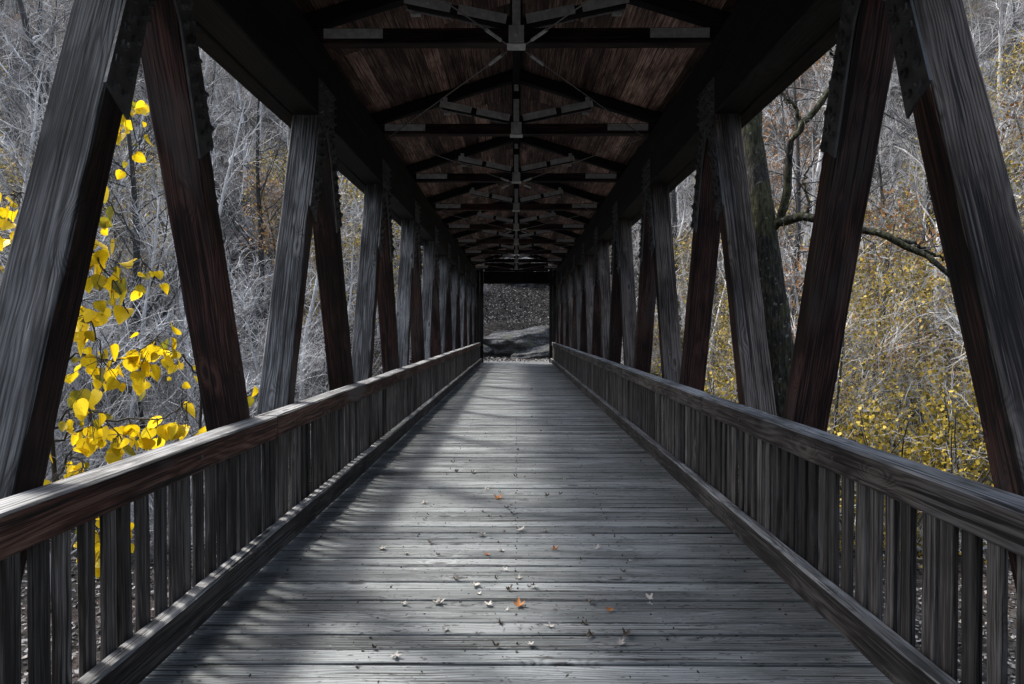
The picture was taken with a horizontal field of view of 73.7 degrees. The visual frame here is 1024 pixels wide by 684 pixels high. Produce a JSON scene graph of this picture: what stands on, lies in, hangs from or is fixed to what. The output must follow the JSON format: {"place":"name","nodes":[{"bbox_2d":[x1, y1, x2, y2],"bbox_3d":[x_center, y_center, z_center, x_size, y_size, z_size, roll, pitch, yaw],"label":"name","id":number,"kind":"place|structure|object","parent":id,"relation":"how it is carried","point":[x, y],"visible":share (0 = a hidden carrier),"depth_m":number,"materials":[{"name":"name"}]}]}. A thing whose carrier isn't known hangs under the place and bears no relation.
{"place":"outdoors","nodes":[
{"label":"outdoors","id":0,"kind":"place"},
{"bbox_2d":[0,0,1023,683],"bbox_3d":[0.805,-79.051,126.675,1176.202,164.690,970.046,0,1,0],"label":"ground","id":1,"kind":"structure","parent":0,"point":[506,320],"depth_m":40.88,"materials":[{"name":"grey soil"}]},
{"bbox_2d":[0,141,32,283],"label":"yellow leaved tree","id":2,"kind":"object","parent":1,"relation":"on","point":[11,179],"visible":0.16,"depth_m":24.66,"materials":[{"name":"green plant"}]},
{"bbox_2d":[0,6,41,164],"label":"bare tree","id":3,"kind":"object","parent":1,"relation":"on","point":[18,78],"visible":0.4,"depth_m":30.34,"materials":[{"name":"grey plant"}]},
{"bbox_2d":[0,64,57,171],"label":"bare tree","id":4,"kind":"object","parent":1,"relation":"on","point":[19,115],"visible":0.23,"depth_m":44.01,"materials":[{"name":"grey plant"}]},
{"bbox_2d":[1,0,59,84],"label":"tree","id":5,"kind":"object","parent":1,"relation":"on","point":[28,59],"visible":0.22,"depth_m":55.33,"materials":[{"name":"grey plant"}]},
{"bbox_2d":[0,0,71,163],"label":"bare tree","id":6,"kind":"object","parent":1,"relation":"on","point":[47,87],"visible":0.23,"depth_m":36.90,"materials":[{"name":"grey plant"}]},
{"bbox_2d":[1,0,70,102],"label":"bare tree","id":7,"kind":"object","parent":1,"relation":"on","point":[40,21],"visible":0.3,"depth_m":53.34,"materials":[{"name":"grey plant"}]},
{"bbox_2d":[0,15,117,311],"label":"bare tree","id":8,"kind":"object","parent":1,"relation":"on","point":[34,122],"visible":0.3,"depth_m":20.69,"materials":[{"name":"grey plant"}]},
{"bbox_2d":[0,0,159,457],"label":"bare tree","id":9,"kind":"object","parent":1,"relation":"on","point":[22,12],"visible":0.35,"depth_m":24.41,"materials":[{"name":"grey plant"}]},
{"bbox_2d":[0,0,163,349],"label":"bare tree","id":10,"kind":"object","parent":1,"relation":"on","point":[31,115],"visible":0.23,"depth_m":18.67,"materials":[{"name":"grey plant"}]},
{"bbox_2d":[1,74,168,462],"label":"bare tree","id":11,"kind":"object","parent":1,"relation":"on","point":[120,188],"visible":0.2,"depth_m":22.53,"materials":[{"name":"grey plant"}]},
{"bbox_2d":[0,59,172,396],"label":"bare tree","id":12,"kind":"object","parent":1,"relation":"on","point":[34,155],"visible":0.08,"depth_m":24.76,"materials":[{"name":"grey plant"}]},
{"bbox_2d":[0,278,197,594],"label":"bare tree","id":13,"kind":"object","parent":1,"relation":"on","point":[61,405],"visible":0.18,"depth_m":13.18,"materials":[{"name":"grey plant"}]},
{"bbox_2d":[46,61,154,298],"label":"bare tree","id":14,"kind":"object","parent":1,"relation":"on","point":[119,168],"visible":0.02,"depth_m":34.18,"materials":[{"name":"grey plant"}]},
{"bbox_2d":[0,96,206,665],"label":"yellow leaved sapling","id":15,"kind":"object","parent":1,"relation":"on","point":[83,402],"visible":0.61,"depth_m":5.44,"materials":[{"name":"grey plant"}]},
{"bbox_2d":[0,180,244,469],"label":"bare tree","id":16,"kind":"object","parent":1,"relation":"on","point":[69,364],"visible":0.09,"depth_m":16.34,"materials":[{"name":"grey plant"}]},
{"bbox_2d":[1,214,250,469],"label":"bare tree","id":17,"kind":"object","parent":1,"relation":"on","point":[92,461],"visible":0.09,"depth_m":18.76,"materials":[{"name":"grey plant"}]},
{"bbox_2d":[91,140,175,346],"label":"yellow leaved tree","id":18,"kind":"object","parent":1,"relation":"on","point":[140,186],"visible":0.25,"depth_m":30.32,"materials":[{"name":"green plant"}]},
{"bbox_2d":[0,70,281,452],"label":"bare tree","id":19,"kind":"object","parent":1,"relation":"on","point":[132,169],"visible":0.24,"depth_m":19.68,"materials":[{"name":"grey plant"}]},
{"bbox_2d":[139,60,154,150],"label":"bare tree","id":20,"kind":"object","parent":1,"relation":"on","point":[147,122],"visible":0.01,"depth_m":50.13,"materials":[{"name":"grey plant"}]},
{"bbox_2d":[4,161,308,530],"bbox_3d":[-9.063,0.333,17.104,8.534,10.271,6.908,-1,1,-31],"label":"bare tree","id":21,"kind":"object","parent":1,"relation":"on","point":[151,264],"visible":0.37,"depth_m":17.47,"materials":[{"name":"grey plant"}]},
{"bbox_2d":[56,162,269,454],"bbox_3d":[-10.511,-0.646,21.908,6.600,11.753,7.090,0,1,-3],"label":"bare tree","id":22,"kind":"object","parent":1,"relation":"on","point":[181,314],"visible":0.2,"depth_m":22.68,"materials":[{"name":"grey plant"}]},
{"bbox_2d":[57,236,310,551],"bbox_3d":[-6.864,1.480,14.477,7.756,7.714,6.222,1,1,44],"label":"bare tree","id":23,"kind":"object","parent":1,"relation":"on","point":[189,351],"visible":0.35,"depth_m":14.74,"materials":[{"name":"grey plant"}]},
{"bbox_2d":[89,82,279,414],"bbox_3d":[-12.875,-3.780,27.444,7.304,14.836,7.167,1,1,41],"label":"bare tree","id":24,"kind":"object","parent":1,"relation":"on","point":[226,182],"visible":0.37,"depth_m":27.21,"materials":[{"name":"grey plant"}]},
{"bbox_2d":[114,46,279,258],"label":"bare tree","id":25,"kind":"object","parent":1,"relation":"on","point":[209,64],"visible":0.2,"depth_m":39.04,"materials":[{"name":"grey plant"}]},
{"bbox_2d":[136,350,258,577],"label":"yellow leaved sapling","id":26,"kind":"object","parent":1,"relation":"on","point":[172,368],"visible":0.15,"depth_m":8.30,"materials":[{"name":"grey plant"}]},
{"bbox_2d":[135,67,289,374],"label":"bare tree","id":27,"kind":"object","parent":1,"relation":"on","point":[260,219],"visible":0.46,"depth_m":31.11,"materials":[{"name":"grey plant"}]},
{"bbox_2d":[199,49,255,125],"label":"bare tree","id":28,"kind":"object","parent":1,"relation":"on","point":[207,66],"visible":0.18,"depth_m":43.68,"materials":[{"name":"grey plant"}]},
{"bbox_2d":[203,62,252,187],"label":"bare tree","id":29,"kind":"object","parent":1,"relation":"on","point":[213,74],"visible":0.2,"depth_m":42.65,"materials":[{"name":"grey plant"}]},
{"bbox_2d":[209,91,253,214],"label":"bare tree","id":30,"kind":"object","parent":1,"relation":"on","point":[223,144],"visible":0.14,"depth_m":40.75,"materials":[{"name":"grey plant"}]},
{"bbox_2d":[154,240,326,465],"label":"bare tree","id":31,"kind":"object","parent":1,"relation":"on","point":[263,324],"visible":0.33,"depth_m":21.38,"materials":[{"name":"grey plant"}]},
{"bbox_2d":[203,62,283,192],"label":"bare tree","id":32,"kind":"object","parent":1,"relation":"on","point":[240,102],"visible":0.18,"depth_m":46.89,"materials":[{"name":"grey plant"}]},
{"bbox_2d":[122,255,378,467],"bbox_3d":[-6.814,1.562,18.577,6.957,7.754,5.634,0,1,-6],"label":"bare tree","id":33,"kind":"object","parent":1,"relation":"on","point":[252,347],"visible":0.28,"depth_m":17.92,"materials":[{"name":"grey plant"}]},
{"bbox_2d":[237,139,314,299],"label":"yellow leaved tree","id":34,"kind":"object","parent":1,"relation":"on","point":[273,167],"visible":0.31,"depth_m":33.41,"materials":[{"name":"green plant"}]},
{"bbox_2d":[217,86,349,247],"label":"bare tree","id":35,"kind":"object","parent":1,"relation":"on","point":[259,171],"visible":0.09,"depth_m":35.06,"materials":[{"name":"grey plant"}]},
{"bbox_2d":[230,163,348,321],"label":"russet leaved tree","id":36,"kind":"object","parent":1,"relation":"on","point":[268,222],"visible":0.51,"depth_m":31.49,"materials":[{"name":"orange plant"}]},
{"bbox_2d":[246,108,341,218],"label":"bare tree","id":37,"kind":"object","parent":1,"relation":"on","point":[277,119],"visible":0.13,"depth_m":42.86,"materials":[{"name":"grey plant"}]},
{"bbox_2d":[237,189,356,353],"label":"russet leaved tree","id":38,"kind":"object","parent":1,"relation":"on","point":[314,282],"visible":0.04,"depth_m":33.02,"materials":[{"name":"orange plant"}]},
{"bbox_2d":[270,175,362,391],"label":"yellow leaved tree","id":39,"kind":"object","parent":1,"relation":"on","point":[346,200],"visible":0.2,"depth_m":30.34,"materials":[{"name":"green plant"}]},
{"bbox_2d":[239,175,396,400],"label":"bare tree","id":40,"kind":"object","parent":1,"relation":"on","point":[316,286],"visible":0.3,"depth_m":27.65,"materials":[{"name":"grey plant"}]},
{"bbox_2d":[243,211,395,395],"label":"bare tree","id":41,"kind":"object","parent":1,"relation":"on","point":[349,281],"visible":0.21,"depth_m":28.37,"materials":[{"name":"grey plant"}]},
{"bbox_2d":[262,262,409,399],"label":"bare tree","id":42,"kind":"object","parent":1,"relation":"on","point":[317,373],"visible":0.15,"depth_m":23.67,"materials":[{"name":"grey plant"}]},
{"bbox_2d":[311,179,422,366],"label":"yellow leaved tree","id":43,"kind":"object","parent":1,"relation":"on","point":[397,255],"visible":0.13,"depth_m":29.89,"materials":[{"name":"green plant"}]},
{"bbox_2d":[338,174,400,280],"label":"bare tree","id":44,"kind":"object","parent":1,"relation":"on","point":[357,208],"visible":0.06,"depth_m":36.77,"materials":[{"name":"grey plant"}]},
{"bbox_2d":[340,184,400,337],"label":"bare tree","id":45,"kind":"object","parent":1,"relation":"on","point":[348,216],"visible":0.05,"depth_m":34.39,"materials":[{"name":"grey plant"}]},
{"bbox_2d":[0,0,1023,683],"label":"covered bridge","id":46,"kind":"structure","parent":1,"relation":"on","point":[464,140],"depth_m":4.29,"materials":[{"name":"brown wood"}]},
{"bbox_2d":[208,365,846,683],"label":"leaf crumbs","id":47,"kind":"object","parent":46,"relation":"on","point":[519,572],"visible":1,"depth_m":4.01,"materials":[{"name":"plant"}]},
{"bbox_2d":[0,46,1023,566],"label":"undergrowth","id":48,"kind":"object","parent":1,"relation":"on","point":[230,236],"visible":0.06,"depth_m":35.85,"materials":[{"name":"plant"}]},
{"bbox_2d":[483,325,548,357],"bbox_3d":[0.542,0.419,38.088,4.645,2.718,3.325,0,1,22],"label":"boulder","id":49,"kind":"object","parent":1,"relation":"on","point":[506,343],"visible":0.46,"depth_m":36.95,"materials":[{"name":"grey stone"}]},
{"bbox_2d":[511,344,548,358],"bbox_3d":[1.446,0.735,36.494,3.317,1.143,1.498,-11,1,1],"label":"boulder","id":50,"kind":"object","parent":1,"relation":"on","point":[542,352],"visible":0.28,"depth_m":36.04,"materials":[{"name":"grey stone"}]},
{"bbox_2d":[631,173,695,311],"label":"bare tree","id":51,"kind":"object","parent":1,"relation":"on","point":[677,190],"visible":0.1,"depth_m":31.38,"materials":[{"name":"grey plant"}]},
{"bbox_2d":[650,231,718,373],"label":"yellow leaved tree","id":52,"kind":"object","parent":1,"relation":"on","point":[683,264],"visible":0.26,"depth_m":28.36,"materials":[{"name":"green plant"}]},
{"bbox_2d":[676,176,694,289],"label":"bare tree","id":53,"kind":"object","parent":1,"relation":"on","point":[679,211],"visible":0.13,"depth_m":39.16,"materials":[{"name":"grey plant"}]},
{"bbox_2d":[633,172,770,348],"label":"bare tree","id":54,"kind":"object","parent":1,"relation":"on","point":[673,193],"depth_m":31.02,"materials":[{"name":"grey plant"}]},
{"bbox_2d":[655,133,781,390],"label":"bare tree","id":55,"kind":"object","parent":1,"relation":"on","point":[715,325],"visible":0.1,"depth_m":26.44,"materials":[{"name":"grey plant"}]},
{"bbox_2d":[705,339,735,398],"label":"yellow bush","id":56,"kind":"object","parent":1,"relation":"on","point":[714,375],"visible":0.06,"depth_m":21.05,"materials":[{"name":"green plant"}]},
{"bbox_2d":[704,296,738,483],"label":"yellow leaved tree","id":57,"kind":"object","parent":1,"relation":"on","point":[725,331],"visible":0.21,"depth_m":20.62,"materials":[{"name":"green plant"}]},
{"bbox_2d":[675,179,783,369],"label":"yellow leaved tree","id":58,"kind":"object","parent":1,"relation":"on","point":[715,295],"visible":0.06,"depth_m":30.73,"materials":[{"name":"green plant"}]},
{"bbox_2d":[680,108,794,276],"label":"russet leaved tree","id":59,"kind":"object","parent":1,"relation":"on","point":[768,134],"visible":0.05,"depth_m":32.77,"materials":[{"name":"orange plant"}]},
{"bbox_2d":[681,277,797,401],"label":"yellow leaved tree","id":60,"kind":"object","parent":1,"relation":"on","point":[715,356],"visible":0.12,"depth_m":24.77,"materials":[{"name":"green plant"}]},
{"bbox_2d":[762,68,816,211],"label":"russet leaved tree","id":61,"kind":"object","parent":1,"relation":"on","point":[791,127],"visible":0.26,"depth_m":39.09,"materials":[{"name":"orange plant"}]},
{"bbox_2d":[716,144,871,300],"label":"russet leaved tree","id":62,"kind":"object","parent":1,"relation":"on","point":[777,178],"visible":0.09,"depth_m":28.83,"materials":[{"name":"orange plant"}]},
{"bbox_2d":[706,246,884,420],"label":"russet leaved tree","id":63,"kind":"object","parent":1,"relation":"on","point":[798,281],"visible":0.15,"depth_m":18.83,"materials":[{"name":"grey plant"}]},
{"bbox_2d":[763,57,829,201],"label":"bare tree","id":64,"kind":"object","parent":1,"relation":"on","point":[788,123],"visible":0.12,"depth_m":45.62,"materials":[{"name":"grey plant"}]},
{"bbox_2d":[764,54,834,167],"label":"russet leaved tree","id":65,"kind":"object","parent":1,"relation":"on","point":[824,73],"visible":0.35,"depth_m":46.93,"materials":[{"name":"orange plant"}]},
{"bbox_2d":[719,57,913,301],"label":"bare tree","id":66,"kind":"object","parent":1,"relation":"on","point":[818,170],"visible":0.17,"depth_m":32.04,"materials":[{"name":"grey plant"}]},
{"bbox_2d":[705,365,950,488],"bbox_3d":[6.721,3.291,17.384,7.488,5.423,5.064,1,1,36],"label":"yellow bush","id":67,"kind":"object","parent":1,"relation":"on","point":[726,381],"visible":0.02,"depth_m":17.37,"materials":[{"name":"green plant"}]},
{"bbox_2d":[704,350,970,517],"bbox_3d":[7.854,2.988,18.501,8.349,6.130,5.525,0,1,-8],"label":"yellow bush","id":68,"kind":"object","parent":1,"relation":"on","point":[872,405],"visible":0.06,"depth_m":17.82,"materials":[{"name":"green plant"}]},
{"bbox_2d":[727,383,952,557],"bbox_3d":[6.708,3.380,16.252,7.047,5.139,4.778,0,1,5],"label":"yellow bush","id":69,"kind":"object","parent":1,"relation":"on","point":[872,432],"visible":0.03,"depth_m":15.48,"materials":[{"name":"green plant"}]},
{"bbox_2d":[789,196,891,403],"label":"yellow leaved tree","id":70,"kind":"object","parent":1,"relation":"on","point":[866,270],"visible":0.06,"depth_m":25.76,"materials":[{"name":"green plant"}]},
{"bbox_2d":[714,87,968,429],"bbox_3d":[10.786,-1.446,23.359,8.600,13.236,5.981,-2,1,40],"label":"bare tree","id":71,"kind":"object","parent":1,"relation":"on","point":[812,186],"visible":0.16,"depth_m":22.39,"materials":[{"name":"grey plant"}]},
{"bbox_2d":[767,64,917,334],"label":"bare tree","id":72,"kind":"object","parent":1,"relation":"on","point":[798,230],"visible":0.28,"depth_m":23.02,"materials":[{"name":"grey plant"}]},
{"bbox_2d":[742,49,948,417],"bbox_3d":[4.288,-2.135,9.829,4.537,15.131,2.455,1,1,29],"label":"mossy tree","id":73,"kind":"object","parent":1,"relation":"on","point":[767,223],"visible":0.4,"depth_m":9.96,"materials":[{"name":"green plant"}]},
{"bbox_2d":[712,227,983,482],"bbox_3d":[8.703,1.018,19.162,6.152,8.492,7.726,0,1,-19],"label":"bare tree","id":74,"kind":"object","parent":1,"relation":"on","point":[795,294],"visible":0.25,"depth_m":18.30,"materials":[{"name":"grey plant"}]},
{"bbox_2d":[780,138,917,263],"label":"russet leaved tree","id":75,"kind":"object","parent":1,"relation":"on","point":[805,207],"visible":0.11,"depth_m":33.02,"materials":[{"name":"orange plant"}]},
{"bbox_2d":[795,291,923,436],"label":"yellow leaved tree","id":76,"kind":"object","parent":1,"relation":"on","point":[853,354],"visible":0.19,"depth_m":19.36,"materials":[{"name":"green plant"}]},
{"bbox_2d":[800,130,922,280],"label":"bare tree","id":77,"kind":"object","parent":1,"relation":"on","point":[890,200],"visible":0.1,"depth_m":34.91,"materials":[{"name":"grey plant"}]},
{"bbox_2d":[793,254,946,487],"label":"yellow leaved tree","id":78,"kind":"object","parent":1,"relation":"on","point":[859,341],"visible":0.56,"depth_m":15.59,"materials":[{"name":"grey plant"}]},
{"bbox_2d":[793,184,966,454],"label":"russet leaved tree","id":79,"kind":"object","parent":1,"relation":"on","point":[894,225],"visible":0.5,"depth_m":21.06,"materials":[{"name":"orange plant"}]},
{"bbox_2d":[859,113,924,298],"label":"bare tree","id":80,"kind":"object","parent":1,"relation":"on","point":[880,250],"visible":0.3,"depth_m":31.81,"materials":[{"name":"grey plant"}]},
{"bbox_2d":[853,114,934,378],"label":"bare tree","id":81,"kind":"object","parent":1,"relation":"on","point":[879,174],"visible":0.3,"depth_m":28.10,"materials":[{"name":"grey plant"}]},
{"bbox_2d":[874,68,921,212],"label":"bare tree","id":82,"kind":"object","parent":1,"relation":"on","point":[886,119],"visible":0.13,"depth_m":40.99,"materials":[{"name":"grey plant"}]},
{"bbox_2d":[859,154,945,344],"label":"yellow leaved tree","id":83,"kind":"object","parent":1,"relation":"on","point":[912,180],"visible":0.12,"depth_m":30.88,"materials":[{"name":"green plant"}]},
{"bbox_2d":[837,224,971,457],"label":"russet leaved tree","id":84,"kind":"object","parent":1,"relation":"on","point":[937,343],"visible":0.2,"depth_m":21.66,"materials":[{"name":"orange plant"}]},
{"bbox_2d":[851,218,958,426],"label":"yellow leaved tree","id":85,"kind":"object","parent":1,"relation":"on","point":[903,295],"visible":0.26,"depth_m":24.07,"materials":[{"name":"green plant"}]},
{"bbox_2d":[791,0,1023,372],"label":"bare tree","id":86,"kind":"object","parent":1,"relation":"on","point":[914,129],"visible":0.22,"depth_m":27.38,"materials":[{"name":"grey plant"}]},
{"bbox_2d":[830,386,986,567],"bbox_3d":[8.806,3.399,16.109,7.042,4.912,4.733,-1,1,-26],"label":"yellow bush","id":87,"kind":"object","parent":1,"relation":"on","point":[923,458],"visible":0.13,"depth_m":15.10,"materials":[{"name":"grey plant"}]},
{"bbox_2d":[830,371,986,545],"bbox_3d":[9.726,3.223,16.372,4.916,5.252,7.267,0,1,21],"label":"yellow bush","id":88,"kind":"object","parent":1,"relation":"on","point":[905,438],"visible":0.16,"depth_m":16.45,"materials":[{"name":"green plant"}]},
{"bbox_2d":[830,366,993,566],"bbox_3d":[10.117,3.053,16.606,4.892,5.902,7.252,0,1,-11],"label":"yellow bush","id":89,"kind":"object","parent":1,"relation":"on","point":[945,438],"visible":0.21,"depth_m":15.45,"materials":[{"name":"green plant"}]},
{"bbox_2d":[809,1,1023,413],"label":"bare tree","id":90,"kind":"object","parent":1,"relation":"on","point":[915,173],"visible":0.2,"depth_m":25.81,"materials":[{"name":"grey plant"}]},
{"bbox_2d":[860,252,986,461],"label":"yellow leaved tree","id":91,"kind":"object","parent":1,"relation":"on","point":[903,278],"visible":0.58,"depth_m":19.42,"materials":[{"name":"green plant"}]},
{"bbox_2d":[859,348,992,512],"bbox_3d":[11.838,3.013,17.422,5.324,5.735,7.916,0,1,8],"label":"yellow bush","id":92,"kind":"object","parent":1,"relation":"on","point":[982,469],"visible":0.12,"depth_m":17.62,"materials":[{"name":"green plant"}]},
{"bbox_2d":[837,159,1023,473],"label":"bare tree","id":93,"kind":"object","parent":1,"relation":"on","point":[956,331],"visible":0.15,"depth_m":17.45,"materials":[{"name":"grey plant"}]},
{"bbox_2d":[890,360,991,483],"bbox_3d":[12.532,2.863,17.764,7.478,6.224,4.994,-1,1,-39],"label":"yellow bush","id":94,"kind":"object","parent":1,"relation":"on","point":[916,399],"visible":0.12,"depth_m":17.35,"materials":[{"name":"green plant"}]},
{"bbox_2d":[881,180,1023,416],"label":"yellow leaved tree","id":95,"kind":"object","parent":1,"relation":"on","point":[940,282],"visible":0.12,"depth_m":18.99,"materials":[{"name":"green plant"}]},
{"bbox_2d":[884,137,1023,361],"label":"yellow leaved tree","id":96,"kind":"object","parent":1,"relation":"on","point":[905,206],"visible":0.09,"depth_m":26.62,"materials":[{"name":"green plant"}]},
{"bbox_2d":[904,224,1023,391],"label":"yellow leaved tree","id":97,"kind":"object","parent":1,"relation":"on","point":[944,320],"visible":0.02,"depth_m":23.10,"materials":[{"name":"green plant"}]},
{"bbox_2d":[916,69,1023,217],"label":"bare tree","id":98,"kind":"object","parent":1,"relation":"on","point":[1009,98],"visible":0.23,"depth_m":32.02,"materials":[{"name":"grey plant"}]},
{"bbox_2d":[944,132,1023,265],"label":"yellow leaved tree","id":99,"kind":"object","parent":1,"relation":"on","point":[1010,161],"visible":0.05,"depth_m":24.94,"materials":[{"name":"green plant"}]},
{"bbox_2d":[968,0,1023,116],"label":"bare tree","id":100,"kind":"object","parent":1,"relation":"on","point":[1000,21],"visible":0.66,"depth_m":50.55,"materials":[{"name":"grey plant"}]},
{"bbox_2d":[968,0,1023,70],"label":"bare tree","id":101,"kind":"object","parent":1,"relation":"on","point":[1013,26],"visible":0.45,"depth_m":58.54,"materials":[{"name":"grey plant"}]},
{"bbox_2d":[980,30,1023,201],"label":"yellow leaved tree","id":102,"kind":"object","parent":1,"relation":"on","point":[1018,60],"visible":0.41,"depth_m":34.52,"materials":[{"name":"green plant"}]},
{"bbox_2d":[992,79,1023,218],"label":"russet leaved tree","id":103,"kind":"object","parent":1,"relation":"on","point":[1012,117],"visible":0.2,"depth_m":26.39,"materials":[{"name":"orange plant"}]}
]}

